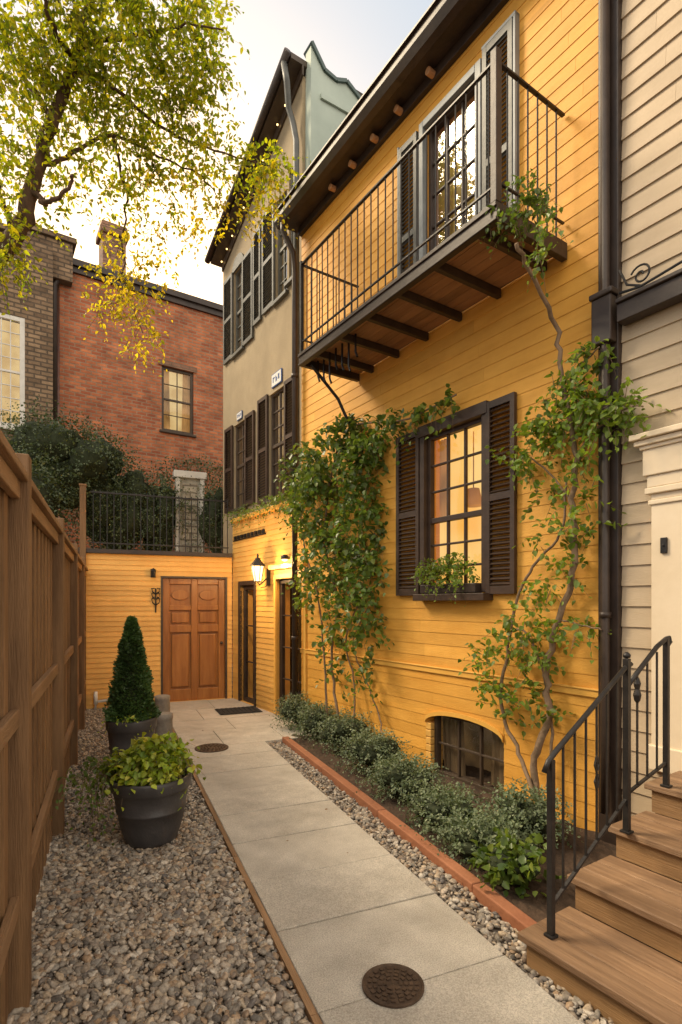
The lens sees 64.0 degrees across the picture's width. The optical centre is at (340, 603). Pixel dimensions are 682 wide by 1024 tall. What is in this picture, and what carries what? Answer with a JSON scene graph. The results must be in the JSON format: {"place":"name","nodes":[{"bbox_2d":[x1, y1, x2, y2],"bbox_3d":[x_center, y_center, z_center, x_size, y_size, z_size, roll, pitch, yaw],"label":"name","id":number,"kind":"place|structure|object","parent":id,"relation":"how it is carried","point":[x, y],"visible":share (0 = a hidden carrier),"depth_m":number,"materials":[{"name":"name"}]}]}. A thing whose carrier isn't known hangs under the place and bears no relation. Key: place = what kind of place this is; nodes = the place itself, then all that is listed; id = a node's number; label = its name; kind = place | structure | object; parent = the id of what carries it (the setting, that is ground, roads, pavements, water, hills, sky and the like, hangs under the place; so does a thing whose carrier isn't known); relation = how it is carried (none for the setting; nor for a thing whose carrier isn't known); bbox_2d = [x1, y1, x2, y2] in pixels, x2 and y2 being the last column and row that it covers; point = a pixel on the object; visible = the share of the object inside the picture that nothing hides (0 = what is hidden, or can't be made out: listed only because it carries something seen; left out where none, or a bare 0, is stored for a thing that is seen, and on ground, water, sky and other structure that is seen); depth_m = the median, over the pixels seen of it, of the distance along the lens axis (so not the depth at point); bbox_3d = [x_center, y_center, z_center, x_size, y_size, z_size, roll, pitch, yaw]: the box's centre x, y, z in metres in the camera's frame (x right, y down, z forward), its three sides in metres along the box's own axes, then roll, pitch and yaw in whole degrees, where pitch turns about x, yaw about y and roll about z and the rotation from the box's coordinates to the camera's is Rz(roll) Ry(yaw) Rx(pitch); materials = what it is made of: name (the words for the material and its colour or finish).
{"place":"outdoors","nodes":[
{"label":"outdoors","id":0,"kind":"place"},
{"bbox_2d":[0,223,76,439],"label":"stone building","id":1,"kind":"structure","parent":0,"point":[26,352],"depth_m":12.39,"materials":[{"name":"brown brick"}]},
{"bbox_2d":[0,312,24,429],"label":"window","id":2,"kind":"structure","parent":1,"relation":"in","point":[12,335],"depth_m":12.33,"materials":[{"name":"glass"}]},
{"bbox_2d":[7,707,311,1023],"bbox_3d":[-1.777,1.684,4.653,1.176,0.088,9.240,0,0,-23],"label":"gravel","id":3,"kind":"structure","parent":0,"point":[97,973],"depth_m":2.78,"materials":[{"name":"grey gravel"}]},
{"bbox_2d":[105,717,156,755],"bbox_3d":[-2.053,1.400,5.355,0.475,0.560,0.475,0,0,0],"label":"garden pot","id":4,"kind":"object","parent":3,"relation":"on","point":[120,735],"visible":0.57,"depth_m":5.16,"materials":[{"name":"ceramic"}]},
{"bbox_2d":[97,711,152,736],"bbox_3d":[-2.098,1.172,5.288,0.578,0.334,0.406,0,0,28],"label":"pot fringe","id":5,"kind":"object","parent":4,"relation":"in","point":[127,720],"visible":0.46,"depth_m":5.16,"materials":[{"name":"green plant"}]},
{"bbox_2d":[102,615,161,722],"bbox_3d":[-2.044,0.632,5.354,0.544,1.036,0.530,0,0,0],"label":"topiary cone","id":6,"kind":"object","parent":4,"relation":"in","point":[130,689],"visible":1,"depth_m":5.25,"materials":[{"name":"green plant"}]},
{"bbox_2d":[109,767,191,848],"bbox_3d":[-1.352,1.450,3.900,0.556,0.460,0.556,0,0,0],"label":"garden pot","id":7,"kind":"object","parent":3,"relation":"on","point":[149,817],"visible":0.74,"depth_m":3.70,"materials":[{"name":"ceramic"}]},
{"bbox_2d":[51,752,131,851],"bbox_3d":[-1.691,1.492,3.843,0.898,0.835,0.612,0,0,0],"label":"trailing plant","id":8,"kind":"object","parent":7,"relation":"in","point":[93,761],"visible":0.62,"depth_m":3.81,"materials":[{"name":"green plant"}]},
{"bbox_2d":[99,731,205,810],"bbox_3d":[-1.349,1.219,3.888,0.714,0.614,0.581,0,0,0],"label":"potted plant","id":9,"kind":"object","parent":7,"relation":"in","point":[142,756],"visible":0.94,"depth_m":3.78,"materials":[{"name":"green plant"}]},
{"bbox_2d":[154,694,169,711],"bbox_3d":[-2.603,1.518,7.956,0.238,0.364,0.234,0,0,0],"label":"stone bollard","id":10,"kind":"object","parent":3,"relation":"on","point":[162,701],"visible":0.56,"depth_m":7.87,"materials":[{"name":"grey stone"}]},
{"bbox_2d":[0,0,433,304],"label":"sky","id":11,"kind":"structure","parent":0,"point":[354,40],"materials":[{"name":"white"}]},
{"bbox_2d":[170,698,314,748],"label":"patio","id":12,"kind":"structure","parent":0,"point":[193,719],"depth_m":7.49,"materials":[{"name":"grey concrete"}]},
{"bbox_2d":[215,706,262,714],"bbox_3d":[-1.586,1.651,8.437,0.640,0.014,0.480,0,0,-23],"label":"doormat","id":13,"kind":"object","parent":12,"relation":"on","point":[237,710],"visible":1,"depth_m":8.38,"materials":[{"name":"rubber"}]},
{"bbox_2d":[32,664,608,1023],"bbox_3d":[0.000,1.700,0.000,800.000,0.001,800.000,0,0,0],"label":"ground","id":14,"kind":"structure","parent":0,"point":[261,957],"depth_m":2.97,"materials":[{"name":"grey gravel"}]},
{"bbox_2d":[0,429,87,1023],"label":"board fence","id":15,"kind":"object","parent":14,"relation":"on","point":[43,568],"visible":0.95,"depth_m":2.27,"materials":[{"name":"brown wood"}]},
{"bbox_2d":[5,433,89,540],"bbox_3d":[-5.486,-1.568,9.196,2.223,2.410,2.452,0,0,-36],"label":"evergreen shrub","id":16,"kind":"object","parent":14,"relation":"on","point":[51,494],"visible":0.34,"depth_m":9.19,"materials":[{"name":"green plant"}]},
{"bbox_2d":[0,392,153,544],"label":"evergreen shrub","id":17,"kind":"object","parent":14,"relation":"on","point":[90,460],"visible":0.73,"depth_m":9.87,"materials":[{"name":"green plant"}]},
{"bbox_2d":[79,483,86,709],"bbox_3d":[-4.077,-0.090,8.624,0.110,3.580,0.120,0,0,-23],"label":"corner post","id":18,"kind":"object","parent":14,"relation":"on","point":[82,520],"visible":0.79,"depth_m":8.58,"materials":[{"name":"brown wood"}]},
{"bbox_2d":[53,220,232,663],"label":"brick building","id":19,"kind":"structure","parent":14,"relation":"on","point":[175,410],"depth_m":14.11,"materials":[{"name":"red brick"}]},
{"bbox_2d":[159,366,195,437],"bbox_3d":[-4.428,-5.400,14.678,1.354,2.200,0.410,0,0,-33],"label":"window","id":20,"kind":"structure","parent":19,"relation":"in","point":[177,389],"depth_m":14.80,"materials":[{"name":"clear glass"}]},
{"bbox_2d":[0,0,310,375],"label":"shade tree","id":21,"kind":"object","parent":14,"relation":"on","point":[86,54],"visible":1,"depth_m":6.03,"materials":[{"name":"green plant"}]},
{"bbox_2d":[78,548,232,709],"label":"garden store","id":22,"kind":"structure","parent":14,"relation":"on","point":[186,628],"depth_m":9.19,"materials":[{"name":"yellow paint"}]},
{"bbox_2d":[94,691,106,709],"bbox_3d":[-3.572,1.540,8.767,0.731,0.280,0.061,0,0,-21],"label":"water pipe","id":23,"kind":"object","parent":22,"relation":"attached to","point":[96,701],"visible":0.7,"depth_m":8.64,"materials":[{"name":"white metal"}]},
{"bbox_2d":[58,450,173,550],"bbox_3d":[-4.508,-1.911,10.906,2.372,2.273,2.106,0,0,-31],"label":"evergreen shrub","id":24,"kind":"object","parent":22,"relation":"on","point":[139,486],"visible":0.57,"depth_m":10.52,"materials":[{"name":"green plant"}]},
{"bbox_2d":[151,568,155,577],"bbox_3d":[-3.098,-0.504,9.013,0.100,0.150,0.133,0,0,-23],"label":"door sconce","id":25,"kind":"object","parent":22,"relation":"attached to","point":[153,572],"depth_m":8.97,"materials":[{"name":"metal"}]},
{"bbox_2d":[151,588,159,611],"bbox_3d":[-3.075,-0.053,9.068,0.148,0.411,0.046,0,0,-23],"label":"wall ornament","id":26,"kind":"object","parent":22,"relation":"attached to","point":[155,598],"depth_m":9.06,"materials":[{"name":"metal"}]},
{"bbox_2d":[90,489,228,552],"bbox_3d":[-3.016,-1.355,9.236,2.220,0.969,0.030,0,0,-23],"label":"terrace railing","id":27,"kind":"object","parent":22,"relation":"on","point":[160,497],"visible":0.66,"depth_m":9.22,"materials":[{"name":"metal"}]},
{"bbox_2d":[122,464,198,550],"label":"evergreen shrub","id":28,"kind":"object","parent":22,"relation":"on","point":[163,490],"visible":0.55,"depth_m":10.87,"materials":[{"name":"green plant"}]},
{"bbox_2d":[173,470,206,552],"bbox_3d":[-3.147,-1.740,11.352,0.660,1.960,0.260,0,0,-23],"label":"terrace doorway","id":29,"kind":"structure","parent":22,"relation":"on","point":[189,481],"depth_m":11.29,"materials":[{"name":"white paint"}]},
{"bbox_2d":[143,453,222,491],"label":"hanging creeper","id":30,"kind":"object","parent":29,"relation":"hanging from","point":[197,466],"visible":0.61,"depth_m":11.85,"materials":[{"name":"green plant"}]},
{"bbox_2d":[182,544,196,551],"bbox_3d":[-3.127,-1.050,11.306,0.300,0.340,0.020,0,0,-23],"label":"door panel","id":31,"kind":"structure","parent":29,"relation":"in","point":[183,548],"depth_m":11.29,"materials":[{"name":"stone"}]},
{"bbox_2d":[182,524,196,540],"bbox_3d":[-3.127,-1.470,11.306,0.300,0.340,0.020,0,0,-23],"label":"door panel","id":32,"kind":"structure","parent":29,"relation":"in","point":[194,526],"depth_m":11.30,"materials":[{"name":"stone"}]},
{"bbox_2d":[182,504,196,520],"bbox_3d":[-3.127,-1.890,11.306,0.300,0.340,0.020,0,0,-23],"label":"door panel","id":33,"kind":"structure","parent":29,"relation":"in","point":[188,511],"depth_m":11.29,"materials":[{"name":"stone"}]},
{"bbox_2d":[182,483,196,499],"bbox_3d":[-3.127,-2.310,11.306,0.300,0.340,0.020,0,0,-23],"label":"door panel","id":34,"kind":"structure","parent":29,"relation":"in","point":[193,492],"depth_m":11.29,"materials":[{"name":"stone"}]},
{"bbox_2d":[180,478,199,551],"bbox_3d":[-3.143,-1.670,11.343,0.400,1.820,0.060,0,0,-23],"label":"door leaf","id":35,"kind":"structure","parent":29,"relation":"in","point":[191,481],"depth_m":11.32,"materials":[{"name":"paint"}]},
{"bbox_2d":[163,578,224,701],"bbox_3d":[-2.521,0.619,9.382,1.034,2.082,0.137,0,0,-23],"label":"door","id":36,"kind":"structure","parent":22,"relation":"in","point":[193,609],"depth_m":9.38,"materials":[{"name":"brown wood"}]},
{"bbox_2d":[178,468,222,552],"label":"terrace shrub","id":37,"kind":"object","parent":22,"relation":"on","point":[217,494],"visible":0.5,"depth_m":11.15,"materials":[{"name":"green plant"}]},
{"bbox_2d":[155,712,172,742],"bbox_3d":[-2.103,1.498,6.476,0.227,0.404,0.223,0,0,0],"label":"stone bollard","id":38,"kind":"object","parent":14,"relation":"on","point":[164,723],"visible":0.39,"depth_m":6.39,"materials":[{"name":"grey stone"}]},
{"bbox_2d":[173,729,322,1023],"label":"path edge board","id":39,"kind":"object","parent":14,"relation":"on","point":[312,1015],"visible":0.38,"depth_m":2.82,"materials":[{"name":"brown wood"}]},
{"bbox_2d":[231,501,307,714],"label":"courtyard wing","id":40,"kind":"structure","parent":14,"relation":"on","point":[262,648],"depth_m":8.58,"materials":[{"name":"yellow wood"}]},
{"bbox_2d":[243,585,252,703],"bbox_3d":[-1.322,0.680,9.215,0.460,2.460,1.067,0,0,-33],"label":"narrow door","id":41,"kind":"structure","parent":40,"relation":"in","point":[249,587],"depth_m":9.28,"materials":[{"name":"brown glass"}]},
{"bbox_2d":[221,488,291,530],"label":"parapet plants","id":42,"kind":"object","parent":40,"relation":"on","point":[257,508],"visible":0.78,"depth_m":8.55,"materials":[{"name":"green plant"}]},
{"bbox_2d":[250,553,269,587],"bbox_3d":[-1.240,-0.497,8.306,0.305,0.526,0.216,0,0,-54],"label":"wall lantern","id":43,"kind":"object","parent":40,"relation":"attached to","point":[257,565],"depth_m":8.25,"materials":[{"name":"metal"}]},
{"bbox_2d":[280,554,288,561],"bbox_3d":[-0.807,-0.647,7.821,0.120,0.105,0.120,0,0,-33],"label":"door light","id":44,"kind":"object","parent":40,"relation":"attached to","point":[284,558],"visible":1,"depth_m":7.78,"materials":[{"name":"metal"}]},
{"bbox_2d":[279,578,301,712],"bbox_3d":[-0.500,0.650,7.974,0.460,2.520,1.344,0,0,-34],"label":"glazed door","id":45,"kind":"structure","parent":40,"relation":"in","point":[282,582],"depth_m":8.17,"materials":[{"name":"black glass"}]},
{"bbox_2d":[204,40,362,571],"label":"tall house","id":46,"kind":"structure","parent":14,"relation":"on","point":[310,102],"depth_m":8.74,"materials":[{"name":"beige paint"}]},
{"bbox_2d":[230,267,244,359],"bbox_3d":[-1.812,-5.220,9.765,0.150,1.560,0.541,0,0,-33],"label":"upper window","id":47,"kind":"structure","parent":46,"relation":"in","point":[239,349],"depth_m":9.92,"materials":[{"name":"grey paint"}]},
{"bbox_2d":[230,421,247,512],"bbox_3d":[-1.780,-2.430,9.717,0.150,1.580,0.656,0,0,-34],"label":"lower window","id":48,"kind":"structure","parent":46,"relation":"in","point":[238,466],"depth_m":9.92,"materials":[{"name":"black glass"}]},
{"bbox_2d":[237,410,242,420],"bbox_3d":[-1.803,-3.329,9.694,0.025,0.136,0.220,0,0,-33],"label":"house plate","id":49,"kind":"object","parent":46,"relation":"attached to","point":[239,415],"visible":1,"depth_m":9.64,"materials":[{"name":"white metal"}]},
{"bbox_2d":[265,387,283,503],"bbox_3d":[-0.944,-2.455,8.524,0.228,1.730,0.667,0,0,-34],"label":"lower window","id":50,"kind":"structure","parent":46,"relation":"in","point":[280,445],"depth_m":8.71,"materials":[{"name":"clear glass"}]},
{"bbox_2d":[272,368,281,388],"bbox_3d":[-0.998,-3.493,8.479,0.025,0.211,0.340,0,0,-34],"label":"house plate","id":51,"kind":"object","parent":46,"relation":"attached to","point":[276,378],"visible":1,"depth_m":8.45,"materials":[{"name":"white metal"}]},
{"bbox_2d":[271,193,288,307],"bbox_3d":[-0.899,-5.445,8.386,0.150,1.610,0.475,0,0,-33],"label":"upper window","id":52,"kind":"structure","parent":46,"relation":"in","point":[281,250],"depth_m":8.50,"materials":[{"name":"grey paint"}]},
{"bbox_2d":[284,173,292,287],"bbox_3d":[-0.681,-5.595,8.057,0.150,1.710,0.427,0,0,-34],"label":"upper window","id":53,"kind":"structure","parent":46,"relation":"in","point":[289,281],"depth_m":8.17,"materials":[{"name":"grey paint"}]},
{"bbox_2d":[282,736,536,930],"bbox_3d":[0.532,1.676,3.803,0.080,0.107,6.226,0,0,-23],"label":"bed edging","id":54,"kind":"object","parent":14,"relation":"on","point":[505,910],"visible":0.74,"depth_m":3.63,"materials":[{"name":"ceramic"}]},
{"bbox_2d":[273,0,597,830],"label":"yellow house","id":55,"kind":"structure","parent":14,"relation":"on","point":[409,292],"depth_m":4.97,"materials":[{"name":"paint"}]},
{"bbox_2d":[273,383,459,734],"bbox_3d":[0.184,-0.373,6.247,1.069,3.637,3.376,0,0,-43],"label":"wall creeper","id":56,"kind":"object","parent":55,"relation":"attached to","point":[308,485],"depth_m":6.14,"materials":[{"name":"green plant"}]},
{"bbox_2d":[420,583,480,593],"bbox_3d":[1.017,-0.138,5.101,0.100,0.084,0.712,0,0,-33],"label":"window box","id":57,"kind":"object","parent":55,"relation":"on","point":[472,587],"visible":0.76,"depth_m":4.99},
{"bbox_2d":[408,552,480,606],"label":"window box plant","id":58,"kind":"object","parent":57,"relation":"in","point":[436,572],"depth_m":5.03,"materials":[{"name":"green plant"}]},
{"bbox_2d":[429,87,474,251],"bbox_3d":[1.385,-3.740,5.388,0.770,2.460,1.181,0,0,-33],"label":"balcony door","id":59,"kind":"structure","parent":55,"relation":"in","point":[450,132],"depth_m":5.43,"materials":[{"name":"clear glass"}]},
{"bbox_2d":[428,418,480,584],"bbox_3d":[1.441,-0.875,5.376,0.890,2.050,1.242,0,0,-33],"label":"window","id":60,"kind":"structure","parent":55,"relation":"in","point":[459,520],"depth_m":5.66,"materials":[{"name":"brown paint"}]},
{"bbox_2d":[434,716,503,796],"bbox_3d":[1.363,1.370,5.158,0.460,1.120,1.400,0,0,-33],"label":"cellar window","id":61,"kind":"structure","parent":55,"relation":"in","point":[465,742],"depth_m":5.34,"materials":[{"name":"black glass"}]},
{"bbox_2d":[476,168,572,296],"bbox_3d":[1.204,-2.410,3.617,0.381,0.797,0.715,0,0,-14],"label":"balcony creeper","id":62,"kind":"object","parent":55,"relation":"attached to","point":[532,200],"visible":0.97,"depth_m":3.57,"materials":[{"name":"green plant"}]},
{"bbox_2d":[458,242,670,802],"bbox_3d":[1.554,-0.421,4.061,0.946,3.962,1.582,0,0,-11],"label":"climbing vine","id":63,"kind":"object","parent":55,"relation":"attached to","point":[578,413],"visible":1,"depth_m":4.00,"materials":[{"name":"green plant"}]},
{"bbox_2d":[266,740,614,1023],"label":"pebble strip","id":64,"kind":"object","parent":14,"relation":"on","point":[517,948],"visible":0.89,"depth_m":3.24,"materials":[{"name":"gravel"}]},
{"bbox_2d":[291,732,681,962],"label":"planting bed","id":65,"kind":"object","parent":14,"relation":"on","point":[533,908],"visible":0.09,"depth_m":3.80,"materials":[{"name":"soil"}]},
{"bbox_2d":[269,689,315,732],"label":"bed shrub","id":66,"kind":"object","parent":65,"relation":"on","point":[289,707],"visible":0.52,"depth_m":7.18,"materials":[{"name":"green plant"}]},
{"bbox_2d":[285,699,342,741],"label":"bed shrub","id":67,"kind":"object","parent":65,"relation":"on","point":[308,718],"visible":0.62,"depth_m":6.64,"materials":[{"name":"green plant"}]},
{"bbox_2d":[305,706,378,760],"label":"bed shrub","id":68,"kind":"object","parent":65,"relation":"on","point":[330,730],"visible":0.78,"depth_m":6.02,"materials":[{"name":"green plant"}]},
{"bbox_2d":[331,724,412,778],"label":"bed shrub","id":69,"kind":"object","parent":65,"relation":"on","point":[363,750],"visible":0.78,"depth_m":5.29,"materials":[{"name":"green plant"}]},
{"bbox_2d":[352,745,449,807],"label":"bed shrub","id":70,"kind":"object","parent":65,"relation":"on","point":[402,777],"visible":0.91,"depth_m":4.61,"materials":[{"name":"green plant"}]},
{"bbox_2d":[397,775,493,839],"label":"bed shrub","id":71,"kind":"object","parent":65,"relation":"on","point":[426,806],"visible":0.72,"depth_m":4.01,"materials":[{"name":"green plant"}]},
{"bbox_2d":[414,801,537,883],"bbox_3d":[0.897,1.508,3.635,0.821,0.353,0.762,0,0,0],"label":"bed shrub","id":72,"kind":"object","parent":65,"relation":"on","point":[461,834],"visible":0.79,"depth_m":3.56,"materials":[{"name":"green plant"}]},
{"bbox_2d":[467,827,565,898],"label":"leafy shrub","id":73,"kind":"object","parent":65,"relation":"on","point":[504,864],"visible":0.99,"depth_m":3.16,"materials":[{"name":"green plant"}]},
{"bbox_2d":[481,777,581,850],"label":"bed shrub","id":74,"kind":"object","parent":65,"relation":"on","point":[516,804],"visible":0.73,"depth_m":3.76,"materials":[{"name":"green plant"}]},
{"bbox_2d":[518,771,681,1023],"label":"wooden steps","id":75,"kind":"structure","parent":14,"relation":"on","point":[587,955],"depth_m":2.49,"materials":[{"name":"brown wood"}]},
{"bbox_2d":[542,636,672,939],"bbox_3d":[1.403,0.858,2.802,1.168,1.350,0.051,0,0,-34],"label":"stair railing","id":76,"kind":"object","parent":75,"relation":"on","point":[548,768],"visible":1,"depth_m":2.79,"materials":[{"name":"metal"}]},
{"bbox_2d":[589,0,681,845],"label":"beige house","id":77,"kind":"structure","parent":14,"relation":"on","point":[635,300],"depth_m":3.66,"materials":[{"name":"paint"}]},
{"bbox_2d":[188,741,581,1023],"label":"path","id":78,"kind":"structure","parent":0,"point":[343,921],"depth_m":2.94,"materials":[{"name":"beige concrete"}]},
{"bbox_2d":[195,743,228,752],"bbox_3d":[-1.484,1.655,6.265,0.380,0.011,0.380,0,0,0],"label":"drain cover","id":79,"kind":"object","parent":78,"relation":"on","point":[211,747],"visible":0.95,"depth_m":6.25,"materials":[{"name":"metal"}]},
{"bbox_2d":[362,963,423,1008],"bbox_3d":[0.226,1.655,2.373,0.270,0.011,0.270,0,0,0],"label":"drain cover","id":80,"kind":"object","parent":78,"relation":"on","point":[392,985],"visible":1,"depth_m":2.36,"materials":[{"name":"metal"}]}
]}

